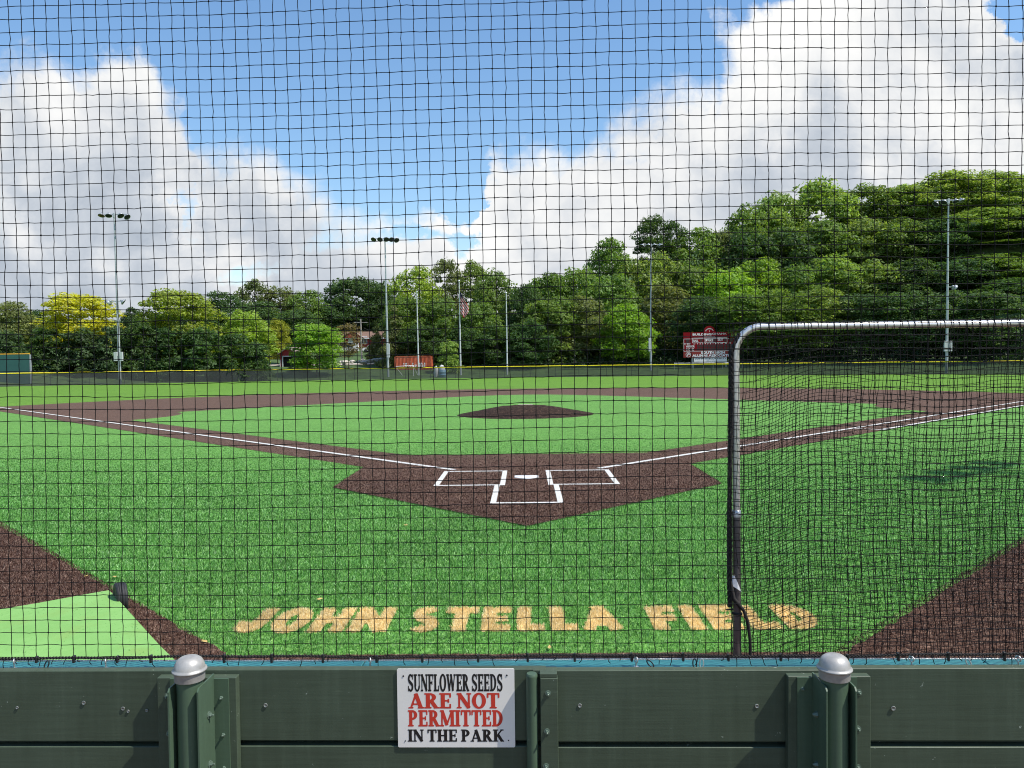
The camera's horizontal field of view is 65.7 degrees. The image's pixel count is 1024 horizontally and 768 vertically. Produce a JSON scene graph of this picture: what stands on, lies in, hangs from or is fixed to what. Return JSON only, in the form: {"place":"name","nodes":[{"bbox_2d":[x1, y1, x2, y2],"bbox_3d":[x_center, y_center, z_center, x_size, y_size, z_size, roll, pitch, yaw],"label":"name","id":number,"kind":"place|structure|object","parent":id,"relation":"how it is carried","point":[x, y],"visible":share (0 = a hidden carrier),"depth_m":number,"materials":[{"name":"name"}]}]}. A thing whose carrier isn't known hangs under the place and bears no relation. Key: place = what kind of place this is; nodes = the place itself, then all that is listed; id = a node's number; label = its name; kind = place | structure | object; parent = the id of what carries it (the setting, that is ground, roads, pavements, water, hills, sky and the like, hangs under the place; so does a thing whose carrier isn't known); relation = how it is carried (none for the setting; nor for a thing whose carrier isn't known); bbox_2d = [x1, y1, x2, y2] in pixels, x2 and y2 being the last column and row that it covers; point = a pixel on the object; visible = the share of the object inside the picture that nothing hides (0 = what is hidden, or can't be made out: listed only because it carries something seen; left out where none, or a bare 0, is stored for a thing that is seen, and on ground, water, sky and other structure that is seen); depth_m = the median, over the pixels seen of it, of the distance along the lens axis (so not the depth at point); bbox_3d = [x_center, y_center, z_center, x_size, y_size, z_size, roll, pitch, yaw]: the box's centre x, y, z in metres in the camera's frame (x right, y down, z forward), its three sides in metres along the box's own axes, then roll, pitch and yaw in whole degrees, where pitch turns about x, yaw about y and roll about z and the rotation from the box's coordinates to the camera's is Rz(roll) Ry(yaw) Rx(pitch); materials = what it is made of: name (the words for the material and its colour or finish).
{"place":"outdoors","nodes":[
{"label":"outdoors","id":0,"kind":"place"},
{"bbox_2d":[0,406,1023,654],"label":"infield turf","id":1,"kind":"structure","parent":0,"point":[36,436],"depth_m":9.52,"materials":[{"name":"green plastic"}]},
{"bbox_2d":[232,603,818,633],"bbox_3d":[0.119,1.915,6.512,4.724,0.031,0.647,-1,2,1],"label":"turf lettering","id":2,"kind":"object","parent":1,"relation":"on","point":[318,623],"visible":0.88,"depth_m":6.48},
{"bbox_2d":[722,318,1023,659],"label":"batting screen","id":3,"kind":"object","parent":1,"relation":"on","point":[735,595],"visible":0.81,"depth_m":5.01,"materials":[{"name":"fabric"}]},
{"bbox_2d":[0,388,1023,466],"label":"infield skin","id":4,"kind":"object","parent":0,"point":[239,402],"visible":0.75,"depth_m":40.20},
{"bbox_2d":[0,416,1023,659],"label":"brown turf fibres","id":5,"kind":"object","parent":4,"relation":"on","point":[66,574],"visible":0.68,"depth_m":10.98,"materials":[{"name":"brown plastic"}]},
{"bbox_2d":[0,374,1023,405],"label":"outfield turf","id":6,"kind":"structure","parent":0,"point":[141,391],"depth_m":73.14,"materials":[{"name":"green plastic"}]},
{"bbox_2d":[0,527,1023,659],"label":"warning track","id":7,"kind":"structure","parent":0,"point":[167,640],"depth_m":6.21,"materials":[{"name":"brown plastic"}]},
{"bbox_2d":[0,583,173,661],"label":"portable platform","id":8,"kind":"structure","parent":7,"relation":"on","point":[128,634],"depth_m":5.99,"materials":[{"name":"green rubber"}]},
{"bbox_2d":[167,654,230,767],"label":"steel post","id":9,"kind":"object","parent":7,"relation":"on","point":[198,717],"visible":1,"depth_m":2.98,"materials":[{"name":"green metal"}]},
{"bbox_2d":[0,655,1023,767],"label":"backstop wall","id":10,"kind":"structure","parent":7,"relation":"on","point":[912,713],"depth_m":3.10,"materials":[{"name":"green paint"}]},
{"bbox_2d":[397,668,514,746],"bbox_3d":[-0.219,1.269,3.106,0.460,0.312,0.007,-1,2,1],"label":"warning sign","id":11,"kind":"object","parent":10,"relation":"attached to","point":[456,707],"visible":1,"depth_m":3.11,"materials":[{"name":"white metal"}]},
{"bbox_2d":[0,658,1023,661],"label":"steel cable","id":12,"kind":"object","parent":10,"relation":"attached to","point":[543,659],"visible":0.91,"depth_m":3.15,"materials":[{"name":"metal"}]},
{"bbox_2d":[0,0,1023,667],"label":"backstop net","id":13,"kind":"object","parent":12,"relation":"attached to","point":[510,390],"visible":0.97,"depth_m":3.13,"materials":[{"name":"black fabric"}]},
{"bbox_2d":[526,671,538,767],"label":"slim pipe","id":14,"kind":"object","parent":10,"relation":"attached to","point":[532,713],"visible":1,"depth_m":3.06,"materials":[{"name":"green metal"}]},
{"bbox_2d":[797,652,856,767],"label":"steel post","id":15,"kind":"object","parent":7,"relation":"on","point":[827,720],"visible":1,"depth_m":2.92,"materials":[{"name":"green metal"}]},
{"bbox_2d":[0,221,1023,386],"bbox_3d":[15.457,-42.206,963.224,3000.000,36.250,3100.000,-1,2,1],"label":"ground","id":16,"kind":"structure","parent":0,"point":[1001,249],"depth_m":148.78,"materials":[{"name":"green plant"}]},
{"bbox_2d":[0,353,31,372],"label":"bullpen wall","id":17,"kind":"structure","parent":16,"relation":"on","point":[24,365],"depth_m":98.99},
{"bbox_2d":[0,301,44,358],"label":"tree","id":18,"kind":"object","parent":16,"relation":"on","point":[11,313],"visible":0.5,"depth_m":120.98,"materials":[{"name":"green plant"}]},
{"bbox_2d":[15,327,78,372],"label":"shrub","id":19,"kind":"object","parent":16,"relation":"on","point":[35,340],"visible":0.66,"depth_m":107.74,"materials":[{"name":"green plant"}]},
{"bbox_2d":[29,292,126,368],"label":"tree","id":20,"kind":"object","parent":16,"relation":"on","point":[73,303],"visible":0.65,"depth_m":111.12,"materials":[{"name":"yellow plant"}]},
{"bbox_2d":[49,328,116,371],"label":"shrub","id":21,"kind":"object","parent":16,"relation":"on","point":[87,366],"visible":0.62,"depth_m":107.31,"materials":[{"name":"green plant"}]},
{"bbox_2d":[91,325,134,371],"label":"shrub","id":22,"kind":"object","parent":16,"relation":"on","point":[108,332],"visible":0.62,"depth_m":107.92,"materials":[{"name":"green plant"}]},
{"bbox_2d":[98,212,130,370],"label":"floodlight pole","id":23,"kind":"object","parent":16,"relation":"on","point":[126,217],"visible":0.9,"depth_m":100.52,"materials":[{"name":"grey metal"}]},
{"bbox_2d":[115,317,167,370],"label":"shrub","id":24,"kind":"object","parent":16,"relation":"on","point":[138,329],"visible":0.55,"depth_m":108.14,"materials":[{"name":"green plant"}]},
{"bbox_2d":[138,327,198,370],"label":"shrub","id":25,"kind":"object","parent":16,"relation":"on","point":[162,364],"visible":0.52,"depth_m":107.78,"materials":[{"name":"green plant"}]},
{"bbox_2d":[132,288,228,361],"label":"tree","id":26,"kind":"object","parent":16,"relation":"on","point":[174,314],"visible":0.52,"depth_m":112.23,"materials":[{"name":"green plant"}]},
{"bbox_2d":[178,324,224,369],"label":"shrub","id":27,"kind":"object","parent":16,"relation":"on","point":[200,339],"visible":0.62,"depth_m":107.43,"materials":[{"name":"green plant"}]},
{"bbox_2d":[200,290,245,346],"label":"tree","id":28,"kind":"object","parent":16,"relation":"on","point":[226,302],"visible":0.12,"depth_m":164.02,"materials":[{"name":"green plant"}]},
{"bbox_2d":[215,333,259,381],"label":"shrub","id":29,"kind":"object","parent":16,"relation":"on","point":[225,351],"visible":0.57,"depth_m":107.91,"materials":[{"name":"green plant"}]},
{"bbox_2d":[212,309,280,365],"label":"tree","id":30,"kind":"object","parent":16,"relation":"on","point":[236,326],"visible":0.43,"depth_m":115.96,"materials":[{"name":"green plant"}]},
{"bbox_2d":[233,278,277,324],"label":"tree","id":31,"kind":"object","parent":16,"relation":"on","point":[259,289],"visible":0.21,"depth_m":170.92,"materials":[{"name":"green plant"}]},
{"bbox_2d":[227,300,292,342],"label":"tree","id":32,"kind":"object","parent":16,"relation":"on","point":[263,312],"visible":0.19,"depth_m":156.48,"materials":[{"name":"green plant"}]},
{"bbox_2d":[273,309,330,350],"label":"tree","id":33,"kind":"object","parent":16,"relation":"on","point":[288,314],"visible":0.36,"depth_m":157.21,"materials":[{"name":"green plant"}]},
{"bbox_2d":[282,289,336,328],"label":"tree","id":34,"kind":"object","parent":16,"relation":"on","point":[312,301],"visible":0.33,"depth_m":170.76,"materials":[{"name":"green plant"}]},
{"bbox_2d":[283,323,345,367],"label":"tree","id":35,"kind":"object","parent":16,"relation":"on","point":[313,341],"visible":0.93,"depth_m":114.66,"materials":[{"name":"green plant"}]},
{"bbox_2d":[294,303,379,345],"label":"tree","id":36,"kind":"object","parent":16,"relation":"on","point":[338,317],"visible":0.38,"depth_m":172.78,"materials":[{"name":"green plant"}]},
{"bbox_2d":[320,275,385,331],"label":"tree","id":37,"kind":"object","parent":16,"relation":"on","point":[352,286],"visible":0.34,"depth_m":178.81,"materials":[{"name":"green plant"}]},
{"bbox_2d":[355,280,399,331],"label":"tree","id":38,"kind":"object","parent":16,"relation":"on","point":[374,308],"visible":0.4,"depth_m":175.15,"materials":[{"name":"green plant"}]},
{"bbox_2d":[374,305,412,367],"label":"pine tree","id":39,"kind":"object","parent":16,"relation":"on","point":[392,333],"visible":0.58,"depth_m":127.25,"materials":[{"name":"green plant"}]},
{"bbox_2d":[378,296,431,360],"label":"tree","id":40,"kind":"object","parent":16,"relation":"on","point":[412,308],"visible":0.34,"depth_m":130.19,"materials":[{"name":"green plant"}]},
{"bbox_2d":[384,264,444,347],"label":"tree","id":41,"kind":"object","parent":16,"relation":"on","point":[426,295],"visible":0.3,"depth_m":138.74,"materials":[{"name":"green plant"}]},
{"bbox_2d":[394,324,442,366],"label":"tree","id":42,"kind":"object","parent":16,"relation":"on","point":[412,336],"visible":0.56,"depth_m":126.28,"materials":[{"name":"green plant"}]},
{"bbox_2d":[410,295,472,356],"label":"tree","id":43,"kind":"object","parent":16,"relation":"on","point":[438,309],"visible":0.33,"depth_m":130.84,"materials":[{"name":"green plant"}]},
{"bbox_2d":[423,258,468,329],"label":"tree","id":44,"kind":"object","parent":16,"relation":"on","point":[449,266],"visible":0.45,"depth_m":144.73,"materials":[{"name":"green plant"}]},
{"bbox_2d":[440,326,485,366],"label":"tree","id":45,"kind":"object","parent":16,"relation":"on","point":[465,356],"visible":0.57,"depth_m":126.40,"materials":[{"name":"green plant"}]},
{"bbox_2d":[450,259,492,310],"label":"tree","id":46,"kind":"object","parent":16,"relation":"on","point":[477,269],"visible":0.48,"depth_m":146.71,"materials":[{"name":"green plant"}]},
{"bbox_2d":[446,300,504,363],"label":"tree","id":47,"kind":"object","parent":16,"relation":"on","point":[490,318],"visible":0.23,"depth_m":130.09,"materials":[{"name":"green plant"}]},
{"bbox_2d":[469,267,519,347],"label":"tree","id":48,"kind":"object","parent":16,"relation":"on","point":[489,282],"visible":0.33,"depth_m":138.30,"materials":[{"name":"green plant"}]},
{"bbox_2d":[467,323,521,366],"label":"tree","id":49,"kind":"object","parent":16,"relation":"on","point":[490,344],"visible":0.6,"depth_m":125.47,"materials":[{"name":"green plant"}]},
{"bbox_2d":[0,360,1023,386],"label":"outfield fence","id":50,"kind":"object","parent":16,"relation":"on","point":[37,379],"visible":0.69,"depth_m":106.39,"materials":[{"name":"black metal"}]},
{"bbox_2d":[500,283,546,331],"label":"tree","id":51,"kind":"object","parent":16,"relation":"on","point":[529,296],"visible":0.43,"depth_m":132.53,"materials":[{"name":"green plant"}]},
{"bbox_2d":[499,318,559,365],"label":"tree","id":52,"kind":"object","parent":16,"relation":"on","point":[517,334],"visible":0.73,"depth_m":124.08,"materials":[{"name":"green plant"}]},
{"bbox_2d":[521,271,578,349],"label":"tree","id":53,"kind":"object","parent":16,"relation":"on","point":[553,279],"visible":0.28,"depth_m":139.58,"materials":[{"name":"green plant"}]},
{"bbox_2d":[520,295,593,364],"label":"tree","id":54,"kind":"object","parent":16,"relation":"on","point":[552,307],"visible":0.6,"depth_m":127.61,"materials":[{"name":"green plant"}]},
{"bbox_2d":[549,265,615,340],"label":"tree","id":55,"kind":"object","parent":16,"relation":"on","point":[579,277],"visible":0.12,"depth_m":143.36,"materials":[{"name":"green plant"}]},
{"bbox_2d":[545,295,622,363],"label":"tree","id":56,"kind":"object","parent":16,"relation":"on","point":[591,330],"visible":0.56,"depth_m":128.56,"materials":[{"name":"green plant"}]},
{"bbox_2d":[577,237,640,316],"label":"tree","id":57,"kind":"object","parent":16,"relation":"on","point":[604,254],"visible":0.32,"depth_m":153.84,"materials":[{"name":"green plant"}]},
{"bbox_2d":[580,272,646,348],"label":"tree","id":58,"kind":"object","parent":16,"relation":"on","point":[622,291],"visible":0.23,"depth_m":139.39,"materials":[{"name":"green plant"}]},
{"bbox_2d":[587,302,663,364],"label":"tree","id":59,"kind":"object","parent":16,"relation":"on","point":[632,332],"visible":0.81,"depth_m":125.20,"materials":[{"name":"green plant"}]},
{"bbox_2d":[629,211,671,271],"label":"tree","id":60,"kind":"object","parent":16,"relation":"on","point":[644,230],"visible":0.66,"depth_m":160.87,"materials":[{"name":"green plant"}]},
{"bbox_2d":[616,250,696,343],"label":"tree","id":61,"kind":"object","parent":16,"relation":"on","point":[660,278],"visible":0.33,"depth_m":147.91,"materials":[{"name":"green plant"}]},
{"bbox_2d":[630,283,702,360],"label":"tree","id":62,"kind":"object","parent":16,"relation":"on","point":[660,304],"visible":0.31,"depth_m":135.22,"materials":[{"name":"green plant"}]},
{"bbox_2d":[657,263,723,345],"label":"tree","id":63,"kind":"object","parent":16,"relation":"on","point":[694,278],"visible":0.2,"depth_m":146.68,"materials":[{"name":"green plant"}]},
{"bbox_2d":[660,226,730,286],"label":"tree","id":64,"kind":"object","parent":16,"relation":"on","point":[698,238],"visible":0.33,"depth_m":159.68,"materials":[{"name":"green plant"}]},
{"bbox_2d":[663,295,737,362],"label":"tree","id":65,"kind":"object","parent":16,"relation":"on","point":[698,305],"visible":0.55,"depth_m":124.27,"materials":[{"name":"green plant"}]},
{"bbox_2d":[683,326,735,363],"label":"scoreboard","id":66,"kind":"object","parent":16,"relation":"on","point":[709,343],"visible":0.68,"depth_m":119.01,"materials":[{"name":"red paint"}]},
{"bbox_2d":[687,267,778,346],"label":"tree","id":67,"kind":"object","parent":16,"relation":"on","point":[721,283],"visible":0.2,"depth_m":143.35,"materials":[{"name":"green plant"}]},
{"bbox_2d":[698,292,779,359],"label":"tree","id":68,"kind":"object","parent":16,"relation":"on","point":[724,304],"visible":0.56,"depth_m":119.70,"materials":[{"name":"green plant"}]},
{"bbox_2d":[705,230,780,290],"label":"tree","id":69,"kind":"object","parent":16,"relation":"on","point":[748,239],"visible":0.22,"depth_m":160.04,"materials":[{"name":"green plant"}]},
{"bbox_2d":[715,202,787,267],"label":"tree","id":70,"kind":"object","parent":16,"relation":"on","point":[746,214],"visible":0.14,"depth_m":168.96,"materials":[{"name":"green plant"}]},
{"bbox_2d":[488,316,1023,365],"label":"undergrowth","id":71,"kind":"object","parent":16,"relation":"on","point":[670,355],"visible":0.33,"depth_m":120.41,"materials":[{"name":"green plant"}]},
{"bbox_2d":[727,256,792,321],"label":"tree","id":72,"kind":"object","parent":16,"relation":"on","point":[773,275],"visible":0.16,"depth_m":147.98,"materials":[{"name":"green plant"}]},
{"bbox_2d":[736,288,824,362],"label":"tree","id":73,"kind":"object","parent":16,"relation":"on","point":[775,303],"visible":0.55,"depth_m":118.68,"materials":[{"name":"green plant"}]},
{"bbox_2d":[747,190,814,269],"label":"tree","id":74,"kind":"object","parent":16,"relation":"on","point":[775,212],"visible":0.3,"depth_m":172.59,"materials":[{"name":"green plant"}]},
{"bbox_2d":[753,225,826,287],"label":"tree","id":75,"kind":"object","parent":16,"relation":"on","point":[790,238],"visible":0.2,"depth_m":162.03,"materials":[{"name":"green plant"}]},
{"bbox_2d":[756,263,847,333],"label":"tree","id":76,"kind":"object","parent":16,"relation":"on","point":[793,276],"visible":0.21,"depth_m":147.42,"materials":[{"name":"green plant"}]},
{"bbox_2d":[775,215,871,282],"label":"tree","id":77,"kind":"object","parent":16,"relation":"on","point":[827,235],"visible":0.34,"depth_m":163.12,"materials":[{"name":"green plant"}]},
{"bbox_2d":[785,287,862,358],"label":"tree","id":78,"kind":"object","parent":16,"relation":"on","point":[827,302],"visible":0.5,"depth_m":116.93,"materials":[{"name":"green plant"}]},
{"bbox_2d":[778,175,873,242],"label":"tree","id":79,"kind":"object","parent":16,"relation":"on","point":[827,195],"visible":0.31,"depth_m":174.63,"materials":[{"name":"green plant"}]},
{"bbox_2d":[794,251,875,318],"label":"tree","id":80,"kind":"object","parent":16,"relation":"on","point":[828,264],"visible":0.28,"depth_m":148.80,"materials":[{"name":"green plant"}]},
{"bbox_2d":[824,293,898,356],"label":"tree","id":81,"kind":"object","parent":16,"relation":"on","point":[856,301],"visible":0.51,"depth_m":115.40,"materials":[{"name":"green plant"}]},
{"bbox_2d":[820,182,907,239],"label":"tree","id":82,"kind":"object","parent":16,"relation":"on","point":[880,191],"visible":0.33,"depth_m":177.21,"materials":[{"name":"green plant"}]},
{"bbox_2d":[827,258,911,317],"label":"tree","id":83,"kind":"object","parent":16,"relation":"on","point":[879,272],"visible":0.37,"depth_m":145.71,"materials":[{"name":"green plant"}]},
{"bbox_2d":[827,216,912,280],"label":"tree","id":84,"kind":"object","parent":16,"relation":"on","point":[867,224],"visible":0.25,"depth_m":163.23,"materials":[{"name":"green plant"}]},
{"bbox_2d":[858,290,949,355],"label":"tree","id":85,"kind":"object","parent":16,"relation":"on","point":[895,303],"visible":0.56,"depth_m":112.27,"materials":[{"name":"green plant"}]},
{"bbox_2d":[853,216,957,276],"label":"tree","id":86,"kind":"object","parent":16,"relation":"on","point":[907,225],"visible":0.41,"depth_m":159.94,"materials":[{"name":"green plant"}]},
{"bbox_2d":[864,183,952,225],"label":"tree","id":87,"kind":"object","parent":16,"relation":"on","point":[908,198],"visible":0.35,"depth_m":176.43,"materials":[{"name":"green plant"}]},
{"bbox_2d":[865,258,953,316],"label":"tree","id":88,"kind":"object","parent":16,"relation":"on","point":[922,264],"visible":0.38,"depth_m":142.80,"materials":[{"name":"green plant"}]},
{"bbox_2d":[899,215,984,261],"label":"tree","id":89,"kind":"object","parent":16,"relation":"on","point":[960,240],"visible":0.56,"depth_m":158.52,"materials":[{"name":"green plant"}]},
{"bbox_2d":[932,198,965,360],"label":"floodlight pole","id":90,"kind":"object","parent":16,"relation":"on","point":[946,343],"visible":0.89,"depth_m":99.54,"materials":[{"name":"grey metal"}]},
{"bbox_2d":[907,290,992,347],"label":"tree","id":91,"kind":"object","parent":16,"relation":"on","point":[957,294],"visible":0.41,"depth_m":110.14,"materials":[{"name":"green plant"}]},
{"bbox_2d":[898,169,1004,221],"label":"tree","id":92,"kind":"object","parent":16,"relation":"on","point":[946,185],"visible":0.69,"depth_m":173.15,"materials":[{"name":"green plant"}]},
{"bbox_2d":[910,258,1006,302],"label":"tree","id":93,"kind":"object","parent":16,"relation":"on","point":[960,264],"visible":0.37,"depth_m":142.22,"materials":[{"name":"green plant"}]},
{"bbox_2d":[938,290,1023,359],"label":"tree","id":94,"kind":"object","parent":16,"relation":"on","point":[1000,303],"visible":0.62,"depth_m":106.01,"materials":[{"name":"green plant"}]},
{"bbox_2d":[938,206,1023,238],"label":"tree","id":95,"kind":"object","parent":16,"relation":"on","point":[974,216],"visible":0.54,"depth_m":159.46,"materials":[{"name":"green plant"}]},
{"bbox_2d":[942,169,1023,214],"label":"tree","id":96,"kind":"object","parent":16,"relation":"on","point":[1013,195],"visible":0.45,"depth_m":172.91,"materials":[{"name":"green plant"}]},
{"bbox_2d":[951,253,1023,284],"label":"tree","id":97,"kind":"object","parent":16,"relation":"on","point":[1014,264],"visible":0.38,"depth_m":144.18,"materials":[{"name":"green plant"}]},
{"bbox_2d":[960,277,1023,304],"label":"tree","id":98,"kind":"object","parent":16,"relation":"on","point":[1003,286],"visible":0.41,"depth_m":136.09,"materials":[{"name":"green plant"}]},
{"bbox_2d":[0,0,1023,320],"label":"sky","id":99,"kind":"structure","parent":0,"point":[219,174],"materials":[{"name":"blue"}]},
{"bbox_2d":[335,452,719,525],"bbox_3d":[0.260,1.708,14.179,6.640,0.001,8.020,-1,2,1],"label":"home plate area","id":100,"kind":"object","parent":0,"point":[531,461],"visible":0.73,"depth_m":14.20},
{"bbox_2d":[134,395,924,454],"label":"infield grass","id":101,"kind":"structure","parent":0,"point":[631,408],"depth_m":28.12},
{"bbox_2d":[457,404,593,418],"bbox_3d":[0.550,1.039,32.155,5.539,0.366,5.553,-1,2,1],"label":"pitchers mound","id":102,"kind":"object","parent":101,"relation":"on","point":[540,411],"visible":0.95,"depth_m":30.76,"materials":[{"name":"brown soil"}]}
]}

